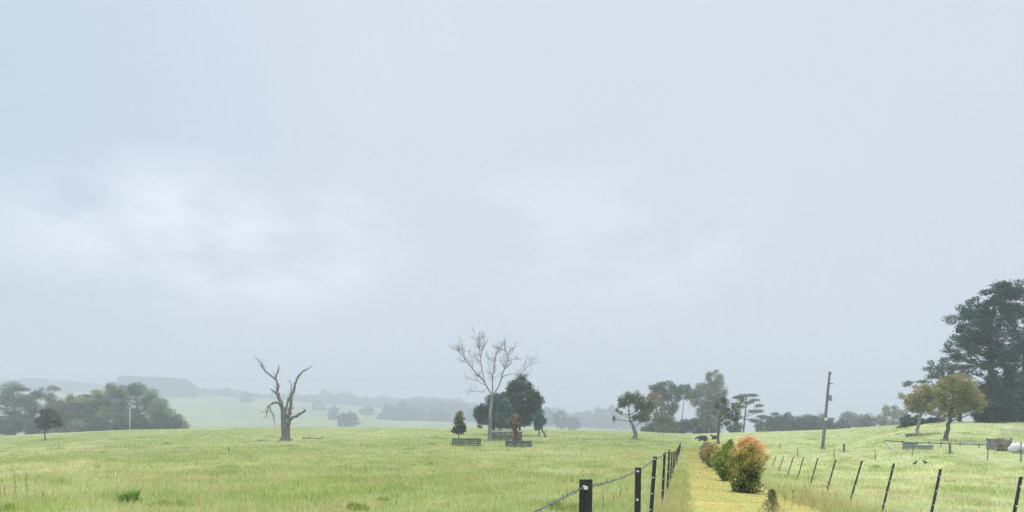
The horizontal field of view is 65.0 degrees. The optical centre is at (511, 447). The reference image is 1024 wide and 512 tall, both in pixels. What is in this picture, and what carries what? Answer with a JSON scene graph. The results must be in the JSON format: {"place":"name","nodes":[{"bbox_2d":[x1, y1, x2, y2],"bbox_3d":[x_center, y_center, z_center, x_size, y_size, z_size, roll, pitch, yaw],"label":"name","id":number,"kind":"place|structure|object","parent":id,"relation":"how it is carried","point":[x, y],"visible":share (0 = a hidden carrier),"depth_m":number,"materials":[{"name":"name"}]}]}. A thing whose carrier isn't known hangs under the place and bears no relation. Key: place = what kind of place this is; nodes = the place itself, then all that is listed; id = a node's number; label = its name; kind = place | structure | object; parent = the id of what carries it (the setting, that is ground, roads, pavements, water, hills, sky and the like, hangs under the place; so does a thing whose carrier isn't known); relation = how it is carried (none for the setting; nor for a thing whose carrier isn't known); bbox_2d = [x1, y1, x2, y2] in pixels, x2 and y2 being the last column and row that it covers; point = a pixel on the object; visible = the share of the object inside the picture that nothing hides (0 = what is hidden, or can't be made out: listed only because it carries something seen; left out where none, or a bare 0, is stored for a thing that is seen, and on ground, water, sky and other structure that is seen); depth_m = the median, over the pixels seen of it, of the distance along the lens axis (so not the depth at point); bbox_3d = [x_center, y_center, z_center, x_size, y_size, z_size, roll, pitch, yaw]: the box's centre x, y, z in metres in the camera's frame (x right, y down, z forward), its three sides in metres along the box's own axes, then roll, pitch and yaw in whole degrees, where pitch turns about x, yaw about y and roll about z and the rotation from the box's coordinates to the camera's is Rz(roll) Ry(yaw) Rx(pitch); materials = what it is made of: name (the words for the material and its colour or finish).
{"place":"outdoors","nodes":[
{"label":"outdoors","id":0,"kind":"place"},
{"bbox_2d":[0,392,1023,511],"bbox_3d":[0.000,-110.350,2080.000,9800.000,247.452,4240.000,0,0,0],"label":"pasture ground","id":1,"kind":"structure","parent":0,"point":[220,413],"depth_m":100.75,"materials":[{"name":"green plant"}]},
{"bbox_2d":[0,416,25,435],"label":"bush","id":2,"kind":"object","parent":1,"relation":"on","point":[8,429],"visible":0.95,"depth_m":287.07,"materials":[{"name":"green plant"}]},
{"bbox_2d":[0,381,42,434],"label":"gum tree","id":3,"kind":"object","parent":1,"relation":"on","point":[31,406],"visible":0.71,"depth_m":299.30,"materials":[{"name":"green plant"}]},
{"bbox_2d":[23,418,40,434],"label":"bush","id":4,"kind":"object","parent":1,"relation":"on","point":[31,428],"visible":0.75,"depth_m":287.22,"materials":[{"name":"green plant"}]},
{"bbox_2d":[24,385,67,433],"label":"gum tree","id":5,"kind":"object","parent":1,"relation":"on","point":[49,396],"visible":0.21,"depth_m":310.75,"materials":[{"name":"green plant"}]},
{"bbox_2d":[33,407,64,439],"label":"plum tree","id":6,"kind":"object","parent":1,"relation":"on","point":[48,418],"visible":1,"depth_m":151.10,"materials":[{"name":"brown plant"}]},
{"bbox_2d":[0,376,108,391],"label":"ridge wood","id":7,"kind":"object","parent":1,"relation":"on","point":[36,383],"visible":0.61,"depth_m":1913.13,"materials":[{"name":"green plant"}]},
{"bbox_2d":[47,393,101,432],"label":"gum tree","id":8,"kind":"object","parent":1,"relation":"on","point":[70,404],"visible":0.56,"depth_m":302.85,"materials":[{"name":"green plant"}]},
{"bbox_2d":[63,419,86,431],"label":"bush","id":9,"kind":"object","parent":1,"relation":"on","point":[77,425],"visible":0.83,"depth_m":287.14,"materials":[{"name":"green plant"}]},
{"bbox_2d":[86,416,109,430],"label":"bush","id":10,"kind":"object","parent":1,"relation":"on","point":[98,425],"visible":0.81,"depth_m":287.26,"materials":[{"name":"green plant"}]},
{"bbox_2d":[77,381,135,430],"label":"gum tree","id":11,"kind":"object","parent":1,"relation":"on","point":[105,404],"visible":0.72,"depth_m":298.59,"materials":[{"name":"green plant"}]},
{"bbox_2d":[108,415,136,429],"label":"bush","id":12,"kind":"object","parent":1,"relation":"on","point":[122,422],"visible":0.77,"depth_m":287.15,"materials":[{"name":"green plant"}]},
{"bbox_2d":[113,487,141,503],"bbox_3d":[-8.829,1.081,18.600,0.669,0.406,0.732,0,0,0],"label":"weed clump","id":13,"kind":"object","parent":1,"relation":"on","point":[131,495],"visible":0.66,"depth_m":18.47,"materials":[{"name":"green plant"}]},
{"bbox_2d":[110,382,169,429],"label":"gum tree","id":14,"kind":"object","parent":1,"relation":"on","point":[136,389],"visible":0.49,"depth_m":306.35,"materials":[{"name":"green plant"}]},
{"bbox_2d":[133,415,161,429],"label":"bush","id":15,"kind":"object","parent":1,"relation":"on","point":[142,423],"visible":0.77,"depth_m":286.44,"materials":[{"name":"green plant"}]},
{"bbox_2d":[113,375,198,397],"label":"plantation wood","id":16,"kind":"object","parent":1,"relation":"on","point":[172,386],"visible":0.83,"depth_m":1653.79,"materials":[{"name":"grey plant"}]},
{"bbox_2d":[145,403,191,428],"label":"gum tree","id":17,"kind":"object","parent":1,"relation":"on","point":[166,418],"visible":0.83,"depth_m":294.27,"materials":[{"name":"green plant"}]},
{"bbox_2d":[144,499,193,507],"bbox_3d":[-7.534,1.196,17.649,1.145,0.177,0.836,0,0,-26],"label":"weed clump","id":18,"kind":"object","parent":1,"relation":"on","point":[163,503],"visible":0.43,"depth_m":17.56,"materials":[{"name":"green plant"}]},
{"bbox_2d":[238,391,254,405],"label":"hazy tree","id":19,"kind":"object","parent":1,"relation":"on","point":[249,398],"visible":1,"depth_m":1495.69,"materials":[{"name":"grey plant"}]},
{"bbox_2d":[198,388,307,401],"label":"ridge wood","id":20,"kind":"object","parent":1,"relation":"on","point":[225,392],"visible":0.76,"depth_m":1823.20,"materials":[{"name":"green plant"}]},
{"bbox_2d":[254,356,312,440],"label":"dead tree","id":21,"kind":"object","parent":1,"relation":"on","point":[286,419],"visible":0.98,"depth_m":123.24,"materials":[{"name":"grey wood"}]},
{"bbox_2d":[310,400,326,410],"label":"hazy tree","id":22,"kind":"object","parent":1,"relation":"on","point":[320,407],"visible":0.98,"depth_m":1496.47,"materials":[{"name":"grey plant"}]},
{"bbox_2d":[326,405,340,419],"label":"hazy tree","id":23,"kind":"object","parent":1,"relation":"on","point":[334,411],"visible":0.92,"depth_m":1148.02,"materials":[{"name":"grey plant"}]},
{"bbox_2d":[337,413,349,426],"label":"hazy tree","id":24,"kind":"object","parent":1,"relation":"on","point":[341,417],"visible":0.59,"depth_m":862.09,"materials":[{"name":"grey plant"}]},
{"bbox_2d":[344,411,362,426],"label":"hazy tree","id":25,"kind":"object","parent":1,"relation":"on","point":[351,417],"visible":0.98,"depth_m":848.97,"materials":[{"name":"grey plant"}]},
{"bbox_2d":[303,389,405,408],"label":"ridge wood","id":26,"kind":"object","parent":1,"relation":"on","point":[343,398],"visible":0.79,"depth_m":1823.36,"materials":[{"name":"green plant"}]},
{"bbox_2d":[346,501,369,510],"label":"weed clump","id":27,"kind":"object","parent":1,"relation":"on","point":[359,505],"visible":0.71,"depth_m":16.84,"materials":[{"name":"green plant"}]},
{"bbox_2d":[359,406,375,417],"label":"hazy tree","id":28,"kind":"object","parent":1,"relation":"on","point":[369,411],"visible":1,"depth_m":1298.03,"materials":[{"name":"grey plant"}]},
{"bbox_2d":[375,403,394,419],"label":"hazy tree","id":29,"kind":"object","parent":1,"relation":"on","point":[385,414],"visible":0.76,"depth_m":1209.87,"materials":[{"name":"grey plant"}]},
{"bbox_2d":[390,402,409,420],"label":"hazy tree","id":30,"kind":"object","parent":1,"relation":"on","point":[397,415],"visible":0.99,"depth_m":1183.48,"materials":[{"name":"grey plant"}]},
{"bbox_2d":[407,406,426,420],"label":"hazy tree","id":31,"kind":"object","parent":1,"relation":"on","point":[419,414],"visible":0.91,"depth_m":1223.79,"materials":[{"name":"grey plant"}]},
{"bbox_2d":[426,407,451,421],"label":"hazy tree","id":32,"kind":"object","parent":1,"relation":"on","point":[438,413],"visible":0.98,"depth_m":1210.68,"materials":[{"name":"grey plant"}]},
{"bbox_2d":[450,410,466,444],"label":"young tree","id":33,"kind":"object","parent":1,"relation":"on","point":[458,419],"visible":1,"depth_m":104.48,"materials":[{"name":"green plant"}]},
{"bbox_2d":[396,395,533,422],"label":"hillside wood","id":34,"kind":"object","parent":1,"relation":"on","point":[451,407],"visible":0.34,"depth_m":1476.10,"materials":[{"name":"green plant"}]},
{"bbox_2d":[451,438,480,445],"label":"tree guard","id":35,"kind":"object","parent":1,"relation":"on","point":[469,442],"visible":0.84,"depth_m":103.86,"materials":[{"name":"grey wood"}]},
{"bbox_2d":[464,408,476,421],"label":"hazy tree","id":36,"kind":"object","parent":1,"relation":"on","point":[469,417],"visible":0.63,"depth_m":1292.45,"materials":[{"name":"grey plant"}]},
{"bbox_2d":[471,392,514,434],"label":"evergreen tree","id":37,"kind":"object","parent":1,"relation":"on","point":[481,414],"visible":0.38,"depth_m":163.30,"materials":[{"name":"green plant"}]},
{"bbox_2d":[450,324,539,440],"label":"bare tree","id":38,"kind":"object","parent":1,"relation":"on","point":[490,406],"visible":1,"depth_m":127.98,"materials":[{"name":"grey plant"}]},
{"bbox_2d":[493,397,514,434],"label":"evergreen tree","id":39,"kind":"object","parent":1,"relation":"on","point":[503,417],"visible":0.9,"depth_m":149.78,"materials":[{"name":"green plant"}]},
{"bbox_2d":[492,430,521,440],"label":"tree guard","id":40,"kind":"object","parent":1,"relation":"on","point":[501,436],"visible":0.59,"depth_m":129.37,"materials":[{"name":"grey wood"}]},
{"bbox_2d":[506,413,520,444],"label":"young tree","id":41,"kind":"object","parent":1,"relation":"on","point":[517,436],"visible":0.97,"depth_m":102.90,"materials":[{"name":"brown plant"}]},
{"bbox_2d":[505,440,531,447],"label":"tree guard","id":42,"kind":"object","parent":1,"relation":"on","point":[507,442],"visible":0.81,"depth_m":102.17,"materials":[{"name":"grey wood"}]},
{"bbox_2d":[495,373,545,434],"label":"evergreen tree","id":43,"kind":"object","parent":1,"relation":"on","point":[528,403],"visible":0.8,"depth_m":156.80,"materials":[{"name":"dark green leaves"},{"name":"brown bark"}]},
{"bbox_2d":[531,407,547,436],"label":"evergreen tree","id":44,"kind":"object","parent":1,"relation":"on","point":[539,420],"visible":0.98,"depth_m":153.72,"materials":[{"name":"green plant"}]},
{"bbox_2d":[542,406,554,426],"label":"hazy tree","id":45,"kind":"object","parent":1,"relation":"on","point":[548,414],"visible":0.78,"depth_m":1213.26,"materials":[{"name":"grey plant"}]},
{"bbox_2d":[552,410,569,429],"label":"hazy tree","id":46,"kind":"object","parent":1,"relation":"on","point":[560,425],"visible":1,"depth_m":835.95,"materials":[{"name":"grey plant"}]},
{"bbox_2d":[546,498,578,511],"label":"weed clump","id":47,"kind":"object","parent":1,"relation":"on","point":[558,503],"visible":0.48,"depth_m":16.40,"materials":[{"name":"green plant"}]},
{"bbox_2d":[566,416,580,429],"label":"hazy tree","id":48,"kind":"object","parent":1,"relation":"on","point":[575,421],"visible":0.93,"depth_m":862.35,"materials":[{"name":"grey plant"}]},
{"bbox_2d":[576,411,593,427],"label":"hazy tree","id":49,"kind":"object","parent":1,"relation":"on","point":[584,423],"visible":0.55,"depth_m":1348.54,"materials":[{"name":"grey plant"}]},
{"bbox_2d":[591,406,607,428],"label":"hazy tree","id":50,"kind":"object","parent":1,"relation":"on","point":[596,416],"visible":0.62,"depth_m":1319.60,"materials":[{"name":"grey plant"}]},
{"bbox_2d":[533,442,680,511],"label":"black post fence","id":51,"kind":"object","parent":1,"relation":"on","point":[584,489],"visible":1,"depth_m":7.70,"materials":[{"name":"paint"}]},
{"bbox_2d":[602,404,624,428],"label":"hazy tree","id":52,"kind":"object","parent":1,"relation":"on","point":[611,411],"visible":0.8,"depth_m":1279.04,"materials":[{"name":"grey plant"}]},
{"bbox_2d":[543,407,703,433],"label":"valley wood","id":53,"kind":"object","parent":1,"relation":"on","point":[626,425],"visible":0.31,"depth_m":1325.57,"materials":[{"name":"green plant"}]},
{"bbox_2d":[612,389,655,438],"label":"paddock gum","id":54,"kind":"object","parent":1,"relation":"on","point":[644,410],"visible":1,"depth_m":143.84,"materials":[{"name":"green plant"}]},
{"bbox_2d":[640,422,662,431],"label":"bush","id":55,"kind":"object","parent":1,"relation":"on","point":[649,427],"visible":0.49,"depth_m":256.80,"materials":[{"name":"green plant"}]},
{"bbox_2d":[645,391,665,432],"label":"tawny tree","id":56,"kind":"object","parent":1,"relation":"on","point":[653,396],"visible":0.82,"depth_m":214.85,"materials":[{"name":"brown plant"}]},
{"bbox_2d":[652,411,675,432],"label":"bush","id":57,"kind":"object","parent":1,"relation":"on","point":[663,422],"visible":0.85,"depth_m":224.29,"materials":[{"name":"green plant"}]},
{"bbox_2d":[646,380,682,432],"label":"grove tree","id":58,"kind":"object","parent":1,"relation":"on","point":[666,394],"visible":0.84,"depth_m":260.78,"materials":[{"name":"green plant"}]},
{"bbox_2d":[662,420,679,432],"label":"bush","id":59,"kind":"object","parent":1,"relation":"on","point":[675,429],"visible":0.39,"depth_m":257.46,"materials":[{"name":"green plant"}]},
{"bbox_2d":[679,384,692,419],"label":"grove tree","id":60,"kind":"object","parent":1,"relation":"on","point":[685,388],"visible":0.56,"depth_m":267.67,"materials":[{"name":"green plant"}]},
{"bbox_2d":[679,418,692,433],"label":"bush","id":61,"kind":"object","parent":1,"relation":"on","point":[684,428],"visible":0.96,"depth_m":257.23,"materials":[{"name":"green plant"}]},
{"bbox_2d":[687,417,704,433],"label":"bush","id":62,"kind":"object","parent":1,"relation":"on","point":[693,423],"visible":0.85,"depth_m":257.34,"materials":[{"name":"green plant"}]},
{"bbox_2d":[698,441,712,462],"bbox_3d":[14.626,0.357,60.804,1.170,1.802,1.129,0,0,42],"label":"olive shrub","id":63,"kind":"object","parent":1,"relation":"on","point":[703,447],"visible":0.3,"depth_m":60.66,"materials":[{"name":"green plant"}]},
{"bbox_2d":[687,369,729,432],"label":"grove tree","id":64,"kind":"object","parent":1,"relation":"on","point":[708,391],"visible":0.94,"depth_m":248.24,"materials":[{"name":"green plant"}]},
{"bbox_2d":[701,442,719,467],"bbox_3d":[13.324,0.495,53.803,1.477,1.850,1.308,0,0,0],"label":"olive shrub","id":65,"kind":"object","parent":1,"relation":"on","point":[706,455],"visible":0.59,"depth_m":53.60,"materials":[{"name":"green plant"}]},
{"bbox_2d":[704,419,722,433],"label":"bush","id":66,"kind":"object","parent":1,"relation":"on","point":[711,431],"visible":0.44,"depth_m":257.32,"materials":[{"name":"green plant"}]},
{"bbox_2d":[710,438,735,480],"bbox_3d":[9.338,0.562,35.423,1.377,1.983,1.341,0,0,0],"label":"green shrub","id":67,"kind":"object","parent":1,"relation":"on","point":[720,467],"visible":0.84,"depth_m":35.35,"materials":[{"name":"green plant"}]},
{"bbox_2d":[712,396,745,443],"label":"gum tree","id":68,"kind":"object","parent":1,"relation":"on","point":[722,413],"visible":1,"depth_m":124.84,"materials":[{"name":"green plant"}]},
{"bbox_2d":[726,420,742,432],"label":"bush","id":69,"kind":"object","parent":1,"relation":"on","point":[734,427],"visible":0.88,"depth_m":257.25,"materials":[{"name":"green plant"}]},
{"bbox_2d":[731,393,765,431],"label":"grove tree","id":70,"kind":"object","parent":1,"relation":"on","point":[750,401],"visible":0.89,"depth_m":254.52,"materials":[{"name":"green plant"}]},
{"bbox_2d":[754,415,777,431],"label":"shelterbelt tree","id":71,"kind":"object","parent":1,"relation":"on","point":[771,426],"visible":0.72,"depth_m":288.69,"materials":[{"name":"green plant"}]},
{"bbox_2d":[757,489,786,511],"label":"sapling","id":72,"kind":"object","parent":1,"relation":"on","point":[772,492],"visible":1,"depth_m":17.56,"materials":[{"name":"green plant"}]},
{"bbox_2d":[762,412,786,430],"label":"shelterbelt tree","id":73,"kind":"object","parent":1,"relation":"on","point":[778,419],"visible":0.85,"depth_m":289.06,"materials":[{"name":"green plant"}]},
{"bbox_2d":[776,411,797,430],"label":"shelterbelt tree","id":74,"kind":"object","parent":1,"relation":"on","point":[786,420],"visible":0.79,"depth_m":288.46,"materials":[{"name":"green plant"}]},
{"bbox_2d":[789,415,808,430],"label":"shelterbelt tree","id":75,"kind":"object","parent":1,"relation":"on","point":[799,420],"visible":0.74,"depth_m":288.43,"materials":[{"name":"green plant"}]},
{"bbox_2d":[796,414,819,430],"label":"shelterbelt tree","id":76,"kind":"object","parent":1,"relation":"on","point":[809,418],"visible":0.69,"depth_m":288.78,"materials":[{"name":"green plant"}]},
{"bbox_2d":[810,411,831,429],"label":"shelterbelt tree","id":77,"kind":"object","parent":1,"relation":"on","point":[819,420],"visible":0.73,"depth_m":288.69,"materials":[{"name":"green plant"}]},
{"bbox_2d":[821,371,832,448],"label":"utility pole","id":78,"kind":"object","parent":1,"relation":"on","point":[828,397],"visible":0.97,"depth_m":96.26,"materials":[{"name":"brown wood"}]},
{"bbox_2d":[49,372,783,379],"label":"power line","id":79,"kind":"object","parent":78,"relation":"attached to","point":[409,378],"visible":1,"depth_m":111.64,"materials":[{"name":"black metal"}]},
{"bbox_2d":[820,417,840,429],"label":"shelterbelt tree","id":80,"kind":"object","parent":1,"relation":"on","point":[830,420],"visible":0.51,"depth_m":289.46,"materials":[{"name":"green plant"}]},
{"bbox_2d":[834,417,851,428],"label":"shelterbelt tree","id":81,"kind":"object","parent":1,"relation":"on","point":[843,422],"visible":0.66,"depth_m":288.57,"materials":[{"name":"green plant"}]},
{"bbox_2d":[840,411,859,427],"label":"wispy tree","id":82,"kind":"object","parent":1,"relation":"on","point":[849,416],"visible":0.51,"depth_m":418.97,"materials":[{"name":"green plant"}]},
{"bbox_2d":[851,412,879,427],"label":"round tree","id":83,"kind":"object","parent":1,"relation":"on","point":[866,420],"visible":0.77,"depth_m":318.21,"materials":[{"name":"green plant"}]},
{"bbox_2d":[875,404,909,425],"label":"pale tree","id":84,"kind":"object","parent":1,"relation":"on","point":[882,420],"visible":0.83,"depth_m":359.37,"materials":[{"name":"green plant"}]},
{"bbox_2d":[766,455,1022,511],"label":"leaning post fence","id":85,"kind":"object","parent":1,"relation":"on","point":[1018,490],"visible":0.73,"depth_m":19.90,"materials":[{"name":"wood"}]},
{"bbox_2d":[779,441,1022,461],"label":"old wire fence","id":86,"kind":"object","parent":1,"relation":"on","point":[1021,448],"visible":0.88,"depth_m":60.72,"materials":[{"name":"grey metal"}]},
{"bbox_2d":[902,442,917,449],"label":"water tank","id":87,"kind":"object","parent":1,"relation":"on","point":[908,445],"visible":0.84,"depth_m":81.19,"materials":[{"name":"grey metal"}]},
{"bbox_2d":[896,414,926,428],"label":"bush","id":88,"kind":"object","parent":1,"relation":"on","point":[905,421],"visible":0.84,"depth_m":139.63,"materials":[{"name":"green plant"}]},
{"bbox_2d":[897,382,936,433],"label":"golden tree","id":89,"kind":"object","parent":1,"relation":"on","point":[917,398],"visible":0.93,"depth_m":99.91,"materials":[{"name":"green plant"}]},
{"bbox_2d":[915,445,932,448],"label":"water trough","id":90,"kind":"object","parent":1,"relation":"on","point":[922,446],"visible":0.81,"depth_m":80.08,"materials":[{"name":"grey metal"}]},
{"bbox_2d":[922,415,945,423],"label":"bush","id":91,"kind":"object","parent":1,"relation":"on","point":[933,420],"visible":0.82,"depth_m":141.53,"materials":[{"name":"green plant"}]},
{"bbox_2d":[885,439,985,447],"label":"rail fence","id":92,"kind":"object","parent":1,"relation":"on","point":[929,442],"visible":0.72,"depth_m":82.39,"materials":[{"name":"grey wood"}]},
{"bbox_2d":[901,356,971,421],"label":"pine tree","id":93,"kind":"object","parent":1,"relation":"on","point":[939,369],"visible":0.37,"depth_m":145.22,"materials":[{"name":"green plant"}]},
{"bbox_2d":[927,372,988,440],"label":"golden tree","id":94,"kind":"object","parent":1,"relation":"on","point":[965,396],"visible":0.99,"depth_m":88.14,"materials":[{"name":"green plant"}]},
{"bbox_2d":[939,279,1023,422],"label":"pine tree","id":95,"kind":"object","parent":1,"relation":"on","point":[999,396],"visible":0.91,"depth_m":126.36,"materials":[{"name":"green plant"}]},
{"bbox_2d":[986,438,1011,449],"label":"sheet iron fence","id":96,"kind":"object","parent":1,"relation":"on","point":[992,443],"visible":0.61,"depth_m":77.64,"materials":[{"name":"grey metal"}]},
{"bbox_2d":[995,443,1009,450],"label":"bush","id":97,"kind":"object","parent":1,"relation":"on","point":[999,447],"visible":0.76,"depth_m":75.23,"materials":[{"name":"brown plant"}]},
{"bbox_2d":[992,278,1023,422],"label":"pine tree","id":98,"kind":"object","parent":1,"relation":"on","point":[1018,388],"visible":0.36,"depth_m":137.44,"materials":[{"name":"green plant"}]},
{"bbox_2d":[1008,443,1019,453],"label":"wrapped bale","id":99,"kind":"object","parent":1,"relation":"on","point":[1012,447],"visible":0.75,"depth_m":70.74,"materials":[{"name":"white plastic"}]},
{"bbox_2d":[0,0,1023,433],"label":"sky","id":100,"kind":"structure","parent":0,"point":[650,192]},
{"bbox_2d":[695,435,708,440],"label":"cow","id":101,"kind":"object","parent":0,"point":[702,437],"visible":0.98,"depth_m":145.17},
{"bbox_2d":[686,449,828,511],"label":"mown path","id":102,"kind":"structure","parent":0,"point":[722,502],"depth_m":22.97,"materials":[{"name":"plant"}]},
{"bbox_2d":[724,435,771,492],"bbox_3d":[8.016,0.599,27.271,1.540,2.061,1.383,0,0,0],"label":"orange shrub","id":103,"kind":"object","parent":102,"relation":"on","point":[749,477],"visible":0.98,"depth_m":27.11,"materials":[{"name":"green plant"}]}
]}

